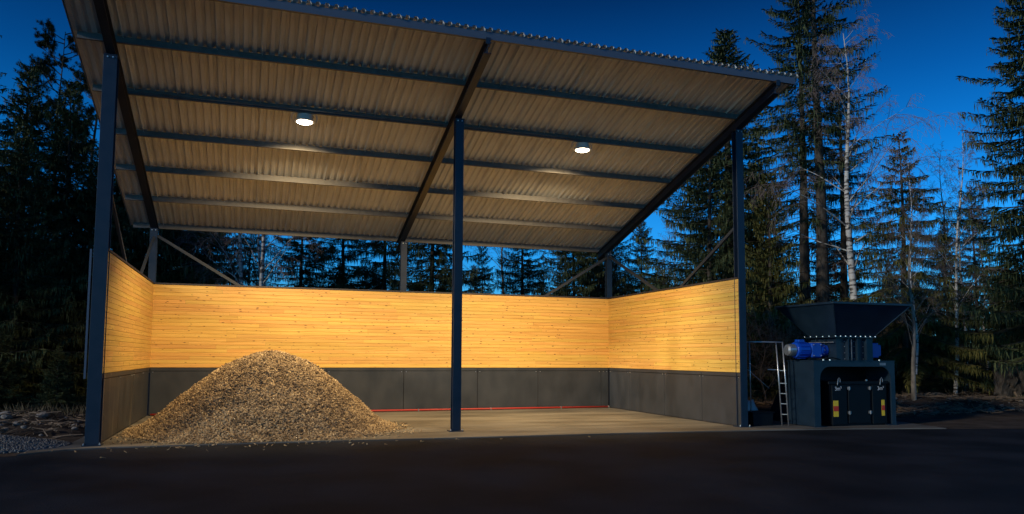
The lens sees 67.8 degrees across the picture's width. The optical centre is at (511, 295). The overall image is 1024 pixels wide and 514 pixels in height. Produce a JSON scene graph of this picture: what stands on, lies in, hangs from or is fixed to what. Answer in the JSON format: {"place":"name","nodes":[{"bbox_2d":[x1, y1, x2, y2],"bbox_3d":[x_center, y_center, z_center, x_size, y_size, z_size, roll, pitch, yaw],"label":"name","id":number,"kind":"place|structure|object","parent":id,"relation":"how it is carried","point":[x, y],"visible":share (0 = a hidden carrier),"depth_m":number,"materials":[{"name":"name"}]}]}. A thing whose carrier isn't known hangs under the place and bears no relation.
{"place":"outdoors","nodes":[
{"label":"outdoors","id":0,"kind":"place"},
{"bbox_2d":[0,412,84,438],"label":"dirt bank","id":1,"kind":"structure","parent":0,"point":[65,430],"depth_m":20.32,"materials":[{"name":"brown soil"}]},
{"bbox_2d":[0,414,12,418],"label":"stone","id":2,"kind":"object","parent":1,"relation":"on","point":[5,416],"visible":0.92,"depth_m":22.05,"materials":[{"name":"grey stone"}]},
{"bbox_2d":[35,411,49,417],"bbox_3d":[-14.076,3.606,22.860,0.397,0.210,0.359,4,-1,-36],"label":"stone","id":3,"kind":"object","parent":1,"relation":"on","point":[45,415],"visible":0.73,"depth_m":22.76,"materials":[{"name":"grey stone"}]},
{"bbox_2d":[0,408,85,439],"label":"brushwood","id":4,"kind":"object","parent":1,"relation":"on","point":[29,413],"visible":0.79,"depth_m":21.13,"materials":[{"name":"brown"}]},
{"bbox_2d":[0,412,84,456],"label":"dirt verge","id":5,"kind":"structure","parent":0,"point":[71,440],"depth_m":18.72,"materials":[{"name":"brown soil"}]},
{"bbox_2d":[0,434,70,453],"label":"gravel heap","id":6,"kind":"object","parent":5,"relation":"on","point":[12,444],"visible":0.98,"depth_m":17.19,"materials":[{"name":"grey gravel"}]},
{"bbox_2d":[17,407,945,455],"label":"concrete slab","id":7,"kind":"structure","parent":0,"point":[525,422],"depth_m":23.47,"materials":[{"name":"grey concrete"}]},
{"bbox_2d":[150,406,608,415],"bbox_3d":[-4.195,4.384,29.024,17.420,0.092,0.126,2,-5,-19],"label":"red pipe","id":8,"kind":"object","parent":7,"relation":"on","point":[560,407],"visible":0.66,"depth_m":30.12,"materials":[{"name":"red metal"}]},
{"bbox_2d":[62,0,798,446],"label":"storage shed","id":9,"kind":"structure","parent":7,"relation":"on","point":[456,136],"depth_m":24.79,"materials":[{"name":"paint"}]},
{"bbox_2d":[291,112,316,124],"bbox_3d":[-5.937,-5.070,21.832,0.578,0.319,0.578,-2,-5,27],"label":"floodlight","id":10,"kind":"object","parent":9,"relation":"hanging from","point":[304,118],"visible":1,"depth_m":21.68,"materials":[{"name":"grey plastic"}]},
{"bbox_2d":[571,141,591,152],"bbox_3d":[2.276,-4.799,24.628,0.578,0.319,0.578,-2,-5,27],"label":"floodlight","id":11,"kind":"object","parent":9,"relation":"hanging from","point":[581,147],"visible":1,"depth_m":24.46,"materials":[{"name":"grey"}]},
{"bbox_2d":[748,410,774,425],"bbox_3d":[7.762,3.891,24.125,0.820,0.428,0.680,2,-5,-19],"label":"dark tub","id":12,"kind":"object","parent":7,"relation":"on","point":[759,418],"visible":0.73,"depth_m":23.84,"materials":[{"name":"black plastic"}]},
{"bbox_2d":[747,341,788,425],"bbox_3d":[8.024,2.788,24.188,1.350,2.643,0.486,1,-5,-4],"label":"access ladder","id":13,"kind":"object","parent":7,"relation":"on","point":[777,369],"visible":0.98,"depth_m":24.05,"materials":[{"name":"grey metal"}]},
{"bbox_2d":[770,301,911,426],"bbox_3d":[10.328,2.246,24.742,3.830,3.840,3.060,2,-5,-19],"label":"shredder","id":14,"kind":"object","parent":7,"relation":"on","point":[841,345],"visible":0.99,"depth_m":24.09,"materials":[{"name":"black metal"}]},
{"bbox_2d":[820,377,887,425],"bbox_3d":[10.852,3.394,24.534,2.380,1.520,0.962,2,-5,-19],"label":"waste bin","id":15,"kind":"object","parent":7,"relation":"on","point":[852,402],"visible":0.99,"depth_m":24.09,"materials":[{"name":"black metal"}]},
{"bbox_2d":[847,386,871,422],"bbox_3d":[11.004,3.463,24.114,0.940,1.160,0.078,2,-5,-19],"label":"door","id":16,"kind":"structure","parent":15,"relation":"in","point":[859,411],"depth_m":24.11,"materials":[{"name":"blue"}]},
{"bbox_2d":[0,429,1023,513],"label":"asphalt yard","id":17,"kind":"structure","parent":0,"point":[914,471],"depth_m":13.74,"materials":[{"name":"black asphalt"}]},
{"bbox_2d":[0,0,1023,329],"label":"sky","id":18,"kind":"structure","parent":0,"point":[930,43],"materials":[{"name":"blue"}]},
{"bbox_2d":[748,400,757,410],"bbox_3d":[7.587,3.782,25.409,1.350,0.813,0.900,2,-5,-19],"label":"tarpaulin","id":19,"kind":"object","parent":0,"point":[754,407],"visible":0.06,"depth_m":25.25,"materials":[{"name":"blue plastic"}]},
{"bbox_2d":[755,392,1023,417],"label":"dirt bank","id":20,"kind":"structure","parent":0,"point":[918,400],"depth_m":30.86,"materials":[{"name":"brown soil"}]},
{"bbox_2d":[747,297,855,395],"bbox_3d":[13.593,2.585,36.693,6.798,5.336,5.421,1,-5,-9],"label":"shrub","id":21,"kind":"object","parent":20,"relation":"on","point":[783,336],"visible":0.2,"depth_m":36.22,"materials":[{"name":"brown plant"}]},
{"bbox_2d":[754,389,1023,416],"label":"brushwood","id":22,"kind":"object","parent":20,"relation":"on","point":[932,395],"visible":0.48,"depth_m":30.80,"materials":[{"name":"brown"}]},
{"bbox_2d":[864,196,970,400],"bbox_3d":[16.619,0.291,31.619,4.119,9.127,3.988,4,-6,-41],"label":"bare tree","id":23,"kind":"object","parent":20,"relation":"on","point":[913,368],"visible":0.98,"depth_m":31.74,"materials":[{"name":"grey plant"}]},
{"bbox_2d":[992,351,1023,396],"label":"uprooted stump","id":24,"kind":"object","parent":20,"relation":"on","point":[1011,385],"visible":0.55,"depth_m":32.95,"materials":[{"name":"brown wood"}]},
{"bbox_2d":[764,401,1023,428],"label":"dirt verge","id":25,"kind":"structure","parent":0,"point":[988,422],"depth_m":26.13,"materials":[{"name":"brown soil"}]},
{"bbox_3d":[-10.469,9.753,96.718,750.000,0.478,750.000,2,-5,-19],"label":"ground","id":26,"kind":"structure","parent":0,"visible":0},
{"bbox_2d":[46,165,183,323],"bbox_3d":[-20.597,-1.781,40.273,8.381,14.190,7.878,-1,-5,21],"label":"spruce tree","id":27,"kind":"object","parent":26,"relation":"on","point":[117,194],"visible":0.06,"depth_m":39.90,"materials":[{"name":"green plant"}]},
{"bbox_2d":[166,229,328,285],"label":"birch tree","id":28,"kind":"object","parent":26,"relation":"on","point":[262,270],"visible":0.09,"depth_m":35.03,"materials":[{"name":"green plant"}]},
{"bbox_2d":[179,231,316,285],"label":"birch tree","id":29,"kind":"object","parent":26,"relation":"on","point":[240,253],"visible":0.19,"depth_m":36.48,"materials":[{"name":"green plant"}]},
{"bbox_2d":[214,233,289,285],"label":"birch tree","id":30,"kind":"object","parent":26,"relation":"on","point":[258,244],"visible":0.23,"depth_m":37.37,"materials":[{"name":"green plant"}]},
{"bbox_2d":[322,239,438,290],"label":"spruce tree","id":31,"kind":"object","parent":26,"relation":"on","point":[378,281],"visible":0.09,"depth_m":46.13,"materials":[{"name":"green plant"}]},
{"bbox_2d":[464,246,497,293],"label":"spruce tree","id":32,"kind":"object","parent":26,"relation":"on","point":[483,273],"visible":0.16,"depth_m":46.91,"materials":[{"name":"green plant"}]},
{"bbox_2d":[0,386,985,416],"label":"grass","id":33,"kind":"structure","parent":26,"relation":"on","point":[75,409],"depth_m":26.00,"materials":[{"name":"plant"}]},
{"bbox_2d":[564,239,646,296],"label":"spruce tree","id":34,"kind":"object","parent":26,"relation":"on","point":[613,252],"visible":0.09,"depth_m":48.85,"materials":[{"name":"green plant"}]},
{"bbox_2d":[637,145,799,397],"bbox_3d":[9.921,-2.362,39.883,8.908,15.711,8.374,2,-5,-23],"label":"spruce tree","id":35,"kind":"object","parent":26,"relation":"on","point":[706,228],"visible":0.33,"depth_m":39.90,"materials":[{"name":"green plant"}]},
{"bbox_2d":[747,311,783,399],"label":"spruce tree","id":36,"kind":"object","parent":26,"relation":"on","point":[764,379],"visible":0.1,"depth_m":38.02,"materials":[{"name":"green plant"}]},
{"bbox_2d":[746,296,800,398],"bbox_3d":[10.238,2.473,32.983,5.004,4.925,6.275,-1,-5,18],"label":"shrub","id":37,"kind":"object","parent":26,"relation":"on","point":[768,339],"visible":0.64,"depth_m":32.98,"materials":[{"name":"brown plant"}]},
{"bbox_2d":[747,318,805,400],"bbox_3d":[11.873,3.029,34.684,4.170,4.104,5.229,-1,-5,10],"label":"shrub","id":38,"kind":"object","parent":26,"relation":"on","point":[775,371],"visible":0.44,"depth_m":34.71,"materials":[{"name":"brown plant"}]},
{"bbox_2d":[747,282,805,380],"bbox_3d":[14.289,2.289,40.380,6.672,6.567,8.367,1,-5,-4],"label":"shrub","id":39,"kind":"object","parent":26,"relation":"on","point":[767,315],"visible":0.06,"depth_m":38.89,"materials":[{"name":"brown plant"}]},
{"bbox_2d":[745,171,813,400],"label":"spruce tree","id":40,"kind":"object","parent":26,"relation":"on","point":[760,225],"visible":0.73,"depth_m":37.03,"materials":[{"name":"green plant"}]},
{"bbox_2d":[744,0,928,391],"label":"spruce tree","id":41,"kind":"object","parent":26,"relation":"on","point":[822,266],"visible":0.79,"depth_m":38.45,"materials":[{"name":"green plant"}]},
{"bbox_2d":[807,44,891,358],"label":"spruce tree","id":42,"kind":"object","parent":26,"relation":"on","point":[844,282],"visible":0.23,"depth_m":43.40,"materials":[{"name":"green plant"}]},
{"bbox_2d":[744,2,978,301],"bbox_3d":[16.326,-4.366,36.884,9.586,19.252,12.563,-1,-5,21],"label":"birch tree","id":43,"kind":"object","parent":26,"relation":"on","point":[850,261],"visible":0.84,"depth_m":36.31,"materials":[{"name":"white plant"}]},
{"bbox_2d":[873,332,897,373],"bbox_3d":[16.111,3.026,36.908,4.587,4.515,5.752,5,-6,-43],"label":"shrub","id":44,"kind":"object","parent":26,"relation":"on","point":[882,356],"visible":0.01,"depth_m":35.74,"materials":[{"name":"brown plant"}]},
{"bbox_2d":[839,293,934,370],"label":"shrub","id":45,"kind":"object","parent":26,"relation":"on","point":[885,329],"visible":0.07,"depth_m":40.69,"materials":[{"name":"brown plant"}]},
{"bbox_2d":[872,322,945,393],"bbox_3d":[18.944,2.913,37.853,5.004,4.925,6.275,-2,-5,28],"label":"shrub","id":46,"kind":"object","parent":26,"relation":"on","point":[881,333],"visible":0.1,"depth_m":36.88,"materials":[{"name":"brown plant"}]},
{"bbox_2d":[878,156,944,392],"bbox_3d":[18.195,-0.680,34.658,2.828,11.557,3.150,-2,-5,31],"label":"birch tree","id":47,"kind":"object","parent":26,"relation":"on","point":[917,342],"visible":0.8,"depth_m":34.41,"materials":[{"name":"brown plant"}]},
{"bbox_2d":[891,330,952,386],"bbox_3d":[21.249,3.526,39.977,4.170,4.104,5.229,0,-5,-1],"label":"shrub","id":48,"kind":"object","parent":26,"relation":"on","point":[921,360],"visible":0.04,"depth_m":39.56,"materials":[{"name":"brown plant"}]},
{"bbox_2d":[832,131,1022,395],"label":"spruce tree","id":49,"kind":"object","parent":26,"relation":"on","point":[895,334],"visible":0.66,"depth_m":35.75,"materials":[{"name":"green plant"}]},
{"bbox_2d":[918,141,976,332],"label":"larch tree","id":50,"kind":"object","parent":26,"relation":"on","point":[942,199],"visible":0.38,"depth_m":46.69,"materials":[{"name":"green plant"}]},
{"bbox_2d":[943,317,961,391],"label":"spruce tree","id":51,"kind":"object","parent":26,"relation":"on","point":[951,370],"visible":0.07,"depth_m":43.63,"materials":[{"name":"green plant"}]},
{"bbox_2d":[918,323,991,392],"bbox_3d":[23.634,3.320,40.046,4.587,4.515,5.752,5,-6,-45],"label":"shrub","id":52,"kind":"object","parent":26,"relation":"on","point":[961,360],"visible":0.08,"depth_m":39.43,"materials":[{"name":"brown plant"}]},
{"bbox_2d":[947,371,971,393],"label":"spruce tree","id":53,"kind":"object","parent":26,"relation":"on","point":[959,390],"visible":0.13,"depth_m":38.66,"materials":[{"name":"green plant"}]},
{"bbox_2d":[918,117,1007,394],"bbox_3d":[20.466,-1.499,34.748,3.893,13.236,6.065,0,-5,-1],"label":"birch tree","id":54,"kind":"object","parent":26,"relation":"on","point":[956,282],"visible":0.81,"depth_m":34.85,"materials":[{"name":"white plant"}]},
{"bbox_2d":[907,0,1023,399],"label":"spruce tree","id":55,"kind":"object","parent":26,"relation":"on","point":[1006,279],"visible":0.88,"depth_m":34.38,"materials":[{"name":"green plant"}]},
{"bbox_2d":[943,185,1007,387],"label":"spruce tree","id":56,"kind":"object","parent":26,"relation":"on","point":[976,235],"visible":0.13,"depth_m":54.15,"materials":[{"name":"green plant"}]},
{"bbox_2d":[949,176,1001,390],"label":"birch tree","id":57,"kind":"object","parent":26,"relation":"on","point":[976,259],"visible":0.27,"depth_m":47.26,"materials":[{"name":"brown plant"}]},
{"bbox_2d":[970,373,985,392],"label":"spruce tree","id":58,"kind":"object","parent":26,"relation":"on","point":[979,390],"visible":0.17,"depth_m":39.93,"materials":[{"name":"green plant"}]},
{"bbox_2d":[945,327,1017,391],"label":"shrub","id":59,"kind":"object","parent":26,"relation":"on","point":[981,360],"visible":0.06,"depth_m":41.20,"materials":[{"name":"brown plant"}]},
{"bbox_2d":[981,265,1023,389],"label":"spruce tree","id":60,"kind":"object","parent":26,"relation":"on","point":[1017,316],"visible":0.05,"depth_m":46.79,"materials":[{"name":"green plant"}]},
{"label":"forest floor","id":61,"kind":"structure","parent":0,"visible":0},
{"bbox_2d":[0,327,37,411],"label":"spruce tree","id":62,"kind":"object","parent":61,"relation":"on","point":[8,397],"visible":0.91,"depth_m":28.78,"materials":[{"name":"green plant"}]},
{"bbox_2d":[0,258,45,403],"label":"spruce tree","id":63,"kind":"object","parent":61,"relation":"on","point":[34,353],"visible":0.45,"depth_m":28.80,"materials":[{"name":"green plant"}]},
{"bbox_2d":[0,35,84,395],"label":"spruce tree","id":64,"kind":"object","parent":61,"relation":"on","point":[8,125],"visible":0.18,"depth_m":33.45,"materials":[{"name":"green plant"}]},
{"bbox_2d":[0,119,89,407],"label":"spruce tree","id":65,"kind":"object","parent":61,"relation":"on","point":[30,368],"visible":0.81,"depth_m":31.95,"materials":[{"name":"green plant"}]},
{"bbox_2d":[0,62,92,393],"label":"spruce tree","id":66,"kind":"object","parent":61,"relation":"on","point":[34,74],"visible":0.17,"depth_m":37.52,"materials":[{"name":"green plant"}]},
{"bbox_2d":[23,346,85,410],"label":"spruce tree","id":67,"kind":"object","parent":61,"relation":"on","point":[61,387],"visible":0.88,"depth_m":28.60,"materials":[{"name":"green plant"}]},
{"bbox_2d":[14,18,96,230],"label":"pine tree","id":68,"kind":"object","parent":61,"relation":"on","point":[46,63],"visible":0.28,"depth_m":42.83,"materials":[{"name":"green plant"}]},
{"bbox_2d":[0,76,140,398],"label":"spruce tree","id":69,"kind":"object","parent":61,"relation":"on","point":[77,128],"visible":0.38,"depth_m":36.30,"materials":[{"name":"green plant"}]},
{"bbox_2d":[39,61,124,232],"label":"pine tree","id":70,"kind":"object","parent":61,"relation":"on","point":[76,73],"visible":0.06,"depth_m":40.55,"materials":[{"name":"green plant"}]},
{"bbox_2d":[22,144,148,401],"bbox_3d":[-19.585,-0.783,35.491,7.181,12.736,7.630,0,-5,9],"label":"spruce tree","id":71,"kind":"object","parent":61,"relation":"on","point":[78,249],"visible":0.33,"depth_m":35.15,"materials":[{"name":"green plant"}]},
{"bbox_2d":[72,186,275,401],"bbox_3d":[-16.295,-3.404,38.716,11.262,19.104,11.964,3,-5,-31],"label":"spruce tree","id":72,"kind":"object","parent":61,"relation":"on","point":[168,250],"visible":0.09,"depth_m":38.10,"materials":[{"name":"green plant"}]},
{"bbox_2d":[144,230,256,284],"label":"spruce tree","id":73,"kind":"object","parent":61,"relation":"on","point":[221,261],"depth_m":49.22,"materials":[{"name":"green plant"}]},
{"bbox_2d":[226,233,271,285],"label":"spruce tree","id":74,"kind":"object","parent":61,"relation":"on","point":[250,259],"visible":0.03,"depth_m":53.30,"materials":[{"name":"green plant"}]},
{"bbox_2d":[251,236,345,288],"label":"spruce tree","id":75,"kind":"object","parent":61,"relation":"on","point":[309,267],"visible":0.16,"depth_m":46.02,"materials":[{"name":"green plant"}]},
{"bbox_2d":[302,238,376,289],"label":"spruce tree","id":76,"kind":"object","parent":61,"relation":"on","point":[349,257],"visible":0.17,"depth_m":47.74,"materials":[{"name":"green plant"}]},
{"bbox_2d":[363,242,495,292],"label":"spruce tree","id":77,"kind":"object","parent":61,"relation":"on","point":[443,254],"visible":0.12,"depth_m":43.74,"materials":[{"name":"green plant"}]},
{"bbox_2d":[463,246,533,294],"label":"bare tree","id":78,"kind":"object","parent":61,"relation":"on","point":[502,255],"visible":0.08,"depth_m":53.27,"materials":[{"name":"grey plant"}]},
{"bbox_2d":[490,248,553,294],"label":"spruce tree","id":79,"kind":"object","parent":61,"relation":"on","point":[519,283],"visible":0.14,"depth_m":50.01,"materials":[{"name":"green plant"}]},
{"bbox_2d":[530,250,561,291],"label":"bare tree","id":80,"kind":"object","parent":61,"relation":"on","point":[547,273],"visible":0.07,"depth_m":53.02,"materials":[{"name":"grey plant"}]},
{"bbox_2d":[550,264,570,294],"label":"spruce tree","id":81,"kind":"object","parent":61,"relation":"on","point":[558,279],"visible":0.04,"depth_m":77.08,"materials":[{"name":"green plant"}]},
{"bbox_2d":[533,250,618,296],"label":"spruce tree","id":82,"kind":"object","parent":61,"relation":"on","point":[568,261],"visible":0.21,"depth_m":45.86,"materials":[{"name":"green plant"}]},
{"bbox_2d":[575,245,629,296],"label":"spruce tree","id":83,"kind":"object","parent":61,"relation":"on","point":[620,260],"visible":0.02,"depth_m":52.45,"materials":[{"name":"green plant"}]},
{"bbox_2d":[601,244,649,296],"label":"bare tree","id":84,"kind":"object","parent":61,"relation":"on","point":[625,275],"visible":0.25,"depth_m":49.09,"materials":[{"name":"grey plant"}]},
{"bbox_2d":[613,221,670,296],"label":"spruce tree","id":85,"kind":"object","parent":61,"relation":"on","point":[642,250],"visible":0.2,"depth_m":48.29,"materials":[{"name":"green plant"}]},
{"bbox_2d":[651,233,676,285],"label":"birch tree","id":86,"kind":"object","parent":61,"relation":"on","point":[661,259],"visible":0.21,"depth_m":59.27,"materials":[{"name":"brown plant"}]},
{"bbox_2d":[660,203,681,282],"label":"birch tree","id":87,"kind":"object","parent":61,"relation":"on","point":[674,239],"visible":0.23,"depth_m":61.50,"materials":[{"name":"green plant"}]},
{"bbox_2d":[634,28,877,381],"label":"spruce tree","id":88,"kind":"object","parent":61,"relation":"on","point":[719,53],"visible":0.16,"depth_m":46.05,"materials":[{"name":"green plant"}]},
{"bbox_2d":[722,151,795,358],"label":"spruce tree","id":89,"kind":"object","parent":61,"relation":"on","point":[763,238],"visible":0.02,"depth_m":48.26,"materials":[{"name":"green plant"}]},
{"bbox_2d":[743,0,883,342],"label":"spruce tree","id":90,"kind":"object","parent":61,"relation":"on","point":[804,228],"visible":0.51,"depth_m":40.54,"materials":[{"name":"green plant"}]},
{"bbox_2d":[810,227,848,302],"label":"spruce tree","id":91,"kind":"object","parent":61,"relation":"on","point":[834,294],"visible":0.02,"depth_m":49.79,"materials":[{"name":"green plant"}]},
{"bbox_2d":[849,279,875,358],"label":"spruce tree","id":92,"kind":"object","parent":61,"relation":"on","point":[860,289],"visible":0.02,"depth_m":68.15,"materials":[{"name":"green plant"}]},
{"bbox_2d":[880,269,892,302],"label":"spruce tree","id":93,"kind":"object","parent":61,"relation":"on","point":[882,301],"visible":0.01,"depth_m":68.18,"materials":[{"name":"green plant"}]},
{"bbox_2d":[878,288,928,394],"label":"spruce tree","id":94,"kind":"object","parent":61,"relation":"on","point":[897,385],"visible":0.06,"depth_m":44.57,"materials":[{"name":"green plant"}]},
{"bbox_2d":[895,313,942,392],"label":"spruce tree","id":95,"kind":"object","parent":61,"relation":"on","point":[926,383],"visible":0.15,"depth_m":42.87,"materials":[{"name":"green plant"}]},
{"bbox_2d":[919,220,985,390],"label":"spruce tree","id":96,"kind":"object","parent":61,"relation":"on","point":[947,255],"visible":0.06,"depth_m":50.26,"materials":[{"name":"green plant"}]},
{"bbox_2d":[926,155,981,390],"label":"birch tree","id":97,"kind":"object","parent":61,"relation":"on","point":[954,190],"visible":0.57,"depth_m":43.68,"materials":[{"name":"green plant"}]},
{"bbox_2d":[932,342,977,393],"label":"spruce tree","id":98,"kind":"object","parent":61,"relation":"on","point":[944,391],"visible":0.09,"depth_m":44.68,"materials":[{"name":"green plant"}]},
{"bbox_2d":[971,279,1021,392],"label":"spruce tree","id":99,"kind":"object","parent":61,"relation":"on","point":[983,362],"visible":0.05,"depth_m":46.72,"materials":[{"name":"green plant"}]}
]}

